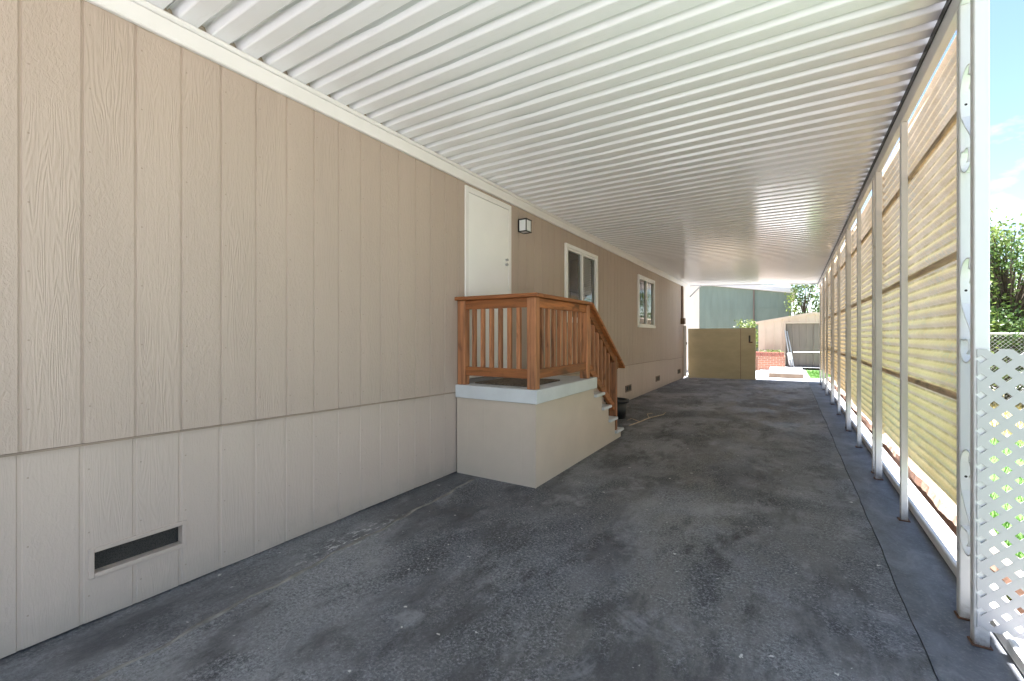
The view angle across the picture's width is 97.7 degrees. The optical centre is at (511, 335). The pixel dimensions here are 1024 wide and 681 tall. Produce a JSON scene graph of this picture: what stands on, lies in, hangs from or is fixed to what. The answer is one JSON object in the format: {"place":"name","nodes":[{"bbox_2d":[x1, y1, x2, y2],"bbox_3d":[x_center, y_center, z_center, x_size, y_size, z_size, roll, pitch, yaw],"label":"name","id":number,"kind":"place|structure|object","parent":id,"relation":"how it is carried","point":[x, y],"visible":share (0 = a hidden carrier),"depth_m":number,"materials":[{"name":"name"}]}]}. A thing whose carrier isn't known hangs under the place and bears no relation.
{"place":"outdoors","nodes":[
{"label":"outdoors","id":0,"kind":"place"},
{"bbox_2d":[0,376,936,680],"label":"driveway","id":1,"kind":"structure","parent":0,"point":[710,530],"depth_m":2.49,"materials":[{"name":"grey asphalt"}]},
{"bbox_2d":[91,479,474,680],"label":"paving joint","id":2,"kind":"object","parent":1,"relation":"on","point":[187,631],"visible":1,"depth_m":2.34,"materials":[{"name":"black asphalt"}]},
{"bbox_2d":[0,0,686,658],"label":"mobile home","id":3,"kind":"object","parent":1,"relation":"on","point":[228,318],"visible":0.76,"depth_m":2.59,"materials":[{"name":"beige wood"}]},
{"bbox_2d":[465,185,510,382],"bbox_3d":[-0.261,-0.538,5.047,0.090,2.064,0.910,0,0,31],"label":"door","id":4,"kind":"structure","parent":3,"relation":"in","point":[487,219],"depth_m":4.98,"materials":[{"name":"white paint"}]},
{"bbox_2d":[518,218,531,233],"bbox_3d":[0.158,-1.371,5.599,0.129,0.162,0.138,0,0,31],"label":"wall lamp","id":5,"kind":"object","parent":3,"relation":"attached to","point":[524,225],"visible":1,"depth_m":5.56,"materials":[{"name":"white glass"}]},
{"bbox_2d":[564,243,597,322],"bbox_3d":[0.946,-0.805,7.450,0.542,1.290,1.500,0,0,31],"label":"window","id":6,"kind":"structure","parent":3,"relation":"in","point":[580,265],"depth_m":7.80,"materials":[{"name":"white glass"}]},
{"bbox_2d":[637,274,655,327],"bbox_3d":[3.019,-0.790,10.842,0.542,1.290,1.650,0,0,31],"label":"window","id":7,"kind":"structure","parent":3,"relation":"in","point":[645,286],"depth_m":11.15,"materials":[{"name":"white glass"}]},
{"bbox_2d":[455,292,624,487],"bbox_3d":[0.501,0.505,5.380,0.943,1.790,2.612,0,0,31],"label":"entry porch","id":8,"kind":"object","parent":1,"relation":"on","point":[534,433],"visible":1,"depth_m":4.43,"materials":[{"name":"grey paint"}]},
{"bbox_2d":[475,378,559,386],"bbox_3d":[0.071,0.485,4.756,0.640,0.015,0.710,0,0,31],"label":"doormat","id":9,"kind":"object","parent":8,"relation":"on","point":[520,382],"visible":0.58,"depth_m":4.67,"materials":[{"name":"grey fabric"}]},
{"bbox_2d":[604,397,628,418],"bbox_3d":[1.770,1.230,7.591,0.426,0.316,0.426,0,0,31],"label":"plastic tub","id":10,"kind":"object","parent":1,"relation":"on","point":[621,407],"visible":0.41,"depth_m":7.44,"materials":[{"name":"black plastic"}]},
{"bbox_2d":[629,412,665,425],"bbox_3d":[2.237,1.369,7.495,0.254,0.031,1.513,0,0,43],"label":"fallen twig","id":11,"kind":"object","parent":1,"relation":"on","point":[646,418],"visible":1,"depth_m":7.39,"materials":[{"name":"wood"}]},
{"bbox_2d":[688,328,755,379],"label":"plywood gate","id":12,"kind":"structure","parent":1,"relation":"on","point":[724,353],"depth_m":14.41,"materials":[{"name":"brown wood"}]},
{"bbox_2d":[756,357,759,370],"bbox_3d":[9.765,1.115,17.823,0.210,0.552,0.160,0,0,31],"label":"rusty stake","id":13,"kind":"object","parent":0,"point":[757,369],"visible":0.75,"depth_m":17.80,"materials":[{"name":"metal"}]},
{"bbox_2d":[684,363,884,558],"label":"ground","id":14,"kind":"structure","parent":0,"point":[805,369],"depth_m":19.41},
{"bbox_2d":[684,286,698,370],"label":"cream house","id":15,"kind":"structure","parent":14,"relation":"on","point":[691,309],"depth_m":18.51,"materials":[{"name":"metal"}]},
{"bbox_2d":[733,319,757,351],"bbox_3d":[11.393,0.289,21.611,1.997,2.301,1.881,0,0,-24],"label":"young shrub","id":16,"kind":"object","parent":14,"relation":"on","point":[740,322],"visible":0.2,"depth_m":21.58,"materials":[{"name":"green plant"}]},
{"bbox_2d":[699,285,794,351],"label":"green building","id":17,"kind":"structure","parent":14,"relation":"on","point":[722,306],"depth_m":28.58,"materials":[{"name":"metal"}]},
{"bbox_2d":[784,284,819,315],"bbox_3d":[17.081,-1.492,25.982,2.219,5.864,2.610,0,0,31],"label":"garden tree","id":18,"kind":"object","parent":14,"relation":"on","point":[803,305],"visible":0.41,"depth_m":25.96,"materials":[{"name":"green plant"}]},
{"bbox_2d":[785,364,819,367],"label":"shed slab","id":19,"kind":"structure","parent":14,"relation":"on","point":[804,366],"depth_m":18.75,"materials":[{"name":"concrete"}]},
{"bbox_2d":[784,330,793,366],"bbox_3d":[11.498,0.531,18.526,0.287,1.530,0.341,0,0,11],"label":"folded frame","id":20,"kind":"object","parent":19,"relation":"on","point":[790,359],"visible":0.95,"depth_m":18.48,"materials":[{"name":"grey metal"}]},
{"bbox_2d":[756,312,853,366],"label":"garden shed","id":21,"kind":"structure","parent":19,"relation":"on","point":[803,330],"depth_m":18.66,"materials":[{"name":"beige metal"}]},
{"bbox_2d":[786,323,812,366],"bbox_3d":[11.949,0.365,18.602,0.959,1.810,0.008,0,0,31],"label":"door","id":22,"kind":"structure","parent":21,"relation":"in","point":[800,335],"depth_m":18.58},
{"bbox_2d":[814,323,819,366],"bbox_3d":[12.774,0.365,18.098,0.959,1.810,0.008,0,0,31],"label":"door","id":23,"kind":"structure","parent":21,"relation":"in","point":[816,325],"depth_m":18.28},
{"bbox_2d":[806,256,853,323],"bbox_3d":[18.102,-1.709,22.806,4.742,6.298,4.914,0,0,11],"label":"garden tree","id":24,"kind":"object","parent":14,"relation":"on","point":[818,301],"visible":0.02,"depth_m":24.22,"materials":[{"name":"green plant"}]},
{"bbox_2d":[807,380,1023,680],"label":"paving strip","id":25,"kind":"object","parent":14,"relation":"on","point":[924,578],"visible":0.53,"depth_m":2.59,"materials":[{"name":"grey concrete"}]},
{"bbox_2d":[85,0,992,650],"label":"carport","id":26,"kind":"object","parent":25,"relation":"on","point":[713,142],"visible":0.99,"depth_m":3.17,"materials":[{"name":"white metal"}]},
{"bbox_2d":[825,35,956,504],"bbox_3d":[5.772,-0.352,7.805,0.055,2.664,13.141,0,0,32],"label":"privacy screen","id":27,"kind":"object","parent":26,"relation":"attached to","point":[932,290],"visible":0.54,"depth_m":3.13,"materials":[{"name":"beige plastic"}]},
{"bbox_2d":[977,349,1023,639],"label":"lattice panel","id":28,"kind":"object","parent":26,"relation":"attached to","point":[996,614],"visible":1,"depth_m":1.96,"materials":[{"name":"white plastic"}]},
{"bbox_2d":[825,379,1023,674],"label":"sill rail","id":29,"kind":"object","parent":25,"relation":"on","point":[939,532],"visible":0.44,"depth_m":3.13,"materials":[{"name":"white paint"}]},
{"bbox_2d":[806,370,830,377],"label":"yard grass","id":30,"kind":"structure","parent":0,"point":[817,375],"depth_m":15.76,"materials":[{"name":"green plant"}]},
{"bbox_2d":[687,370,1022,388],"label":"patio","id":31,"kind":"structure","parent":0,"point":[762,374],"depth_m":15.29,"materials":[{"name":"concrete"}]},
{"bbox_2d":[756,352,784,369],"bbox_3d":[10.619,1.030,18.415,1.050,0.720,0.750,0,0,31],"label":"brick planter","id":32,"kind":"object","parent":31,"relation":"on","point":[767,360],"visible":0.87,"depth_m":18.12,"materials":[{"name":"red brick"}]},
{"bbox_2d":[759,349,781,353],"bbox_3d":[10.627,0.654,18.344,0.929,0.229,0.275,0,0,31],"label":"planter herb","id":33,"kind":"object","parent":32,"relation":"in","point":[771,351],"visible":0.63,"depth_m":18.35,"materials":[{"name":"green plant"}]},
{"bbox_2d":[768,367,803,378],"bbox_3d":[9.710,1.302,15.864,1.020,0.195,2.800,0,0,31],"label":"garden step","id":34,"kind":"object","parent":31,"relation":"on","point":[785,372],"visible":0.96,"depth_m":14.85,"materials":[{"name":"concrete"}]},
{"bbox_2d":[763,0,1023,314],"label":"sky","id":35,"kind":"structure","parent":0,"point":[1006,16],"materials":[{"name":"blue"}]},
{"bbox_2d":[852,384,1023,443],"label":"dry grass","id":36,"kind":"structure","parent":0,"point":[1006,435],"depth_m":7.33,"materials":[{"name":"plant"}]},
{"bbox_2d":[990,207,1023,398],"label":"leafy tree","id":37,"kind":"object","parent":36,"relation":"on","point":[1003,287],"visible":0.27,"depth_m":9.45,"materials":[{"name":"green plant"}]},
{"bbox_2d":[990,298,1023,402],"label":"leafy bush","id":38,"kind":"object","parent":36,"relation":"on","point":[998,324],"visible":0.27,"depth_m":8.96,"materials":[{"name":"green plant"}]},
{"bbox_2d":[990,333,1023,407],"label":"chain link fence","id":39,"kind":"object","parent":36,"relation":"on","point":[1001,334],"visible":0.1,"depth_m":8.59,"materials":[{"name":"metal"}]},
{"bbox_2d":[990,439,1023,558],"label":"lawn","id":40,"kind":"structure","parent":0,"point":[1007,452],"depth_m":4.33,"materials":[{"name":"green plant"}]},
{"label":"soil strip","id":41,"kind":"structure","parent":0,"visible":0},
{"bbox_2d":[828,377,1023,613],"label":"garden edging","id":42,"kind":"object","parent":41,"relation":"on","point":[940,502],"visible":0.31,"depth_m":3.69,"materials":[{"name":"white concrete"}]}
]}

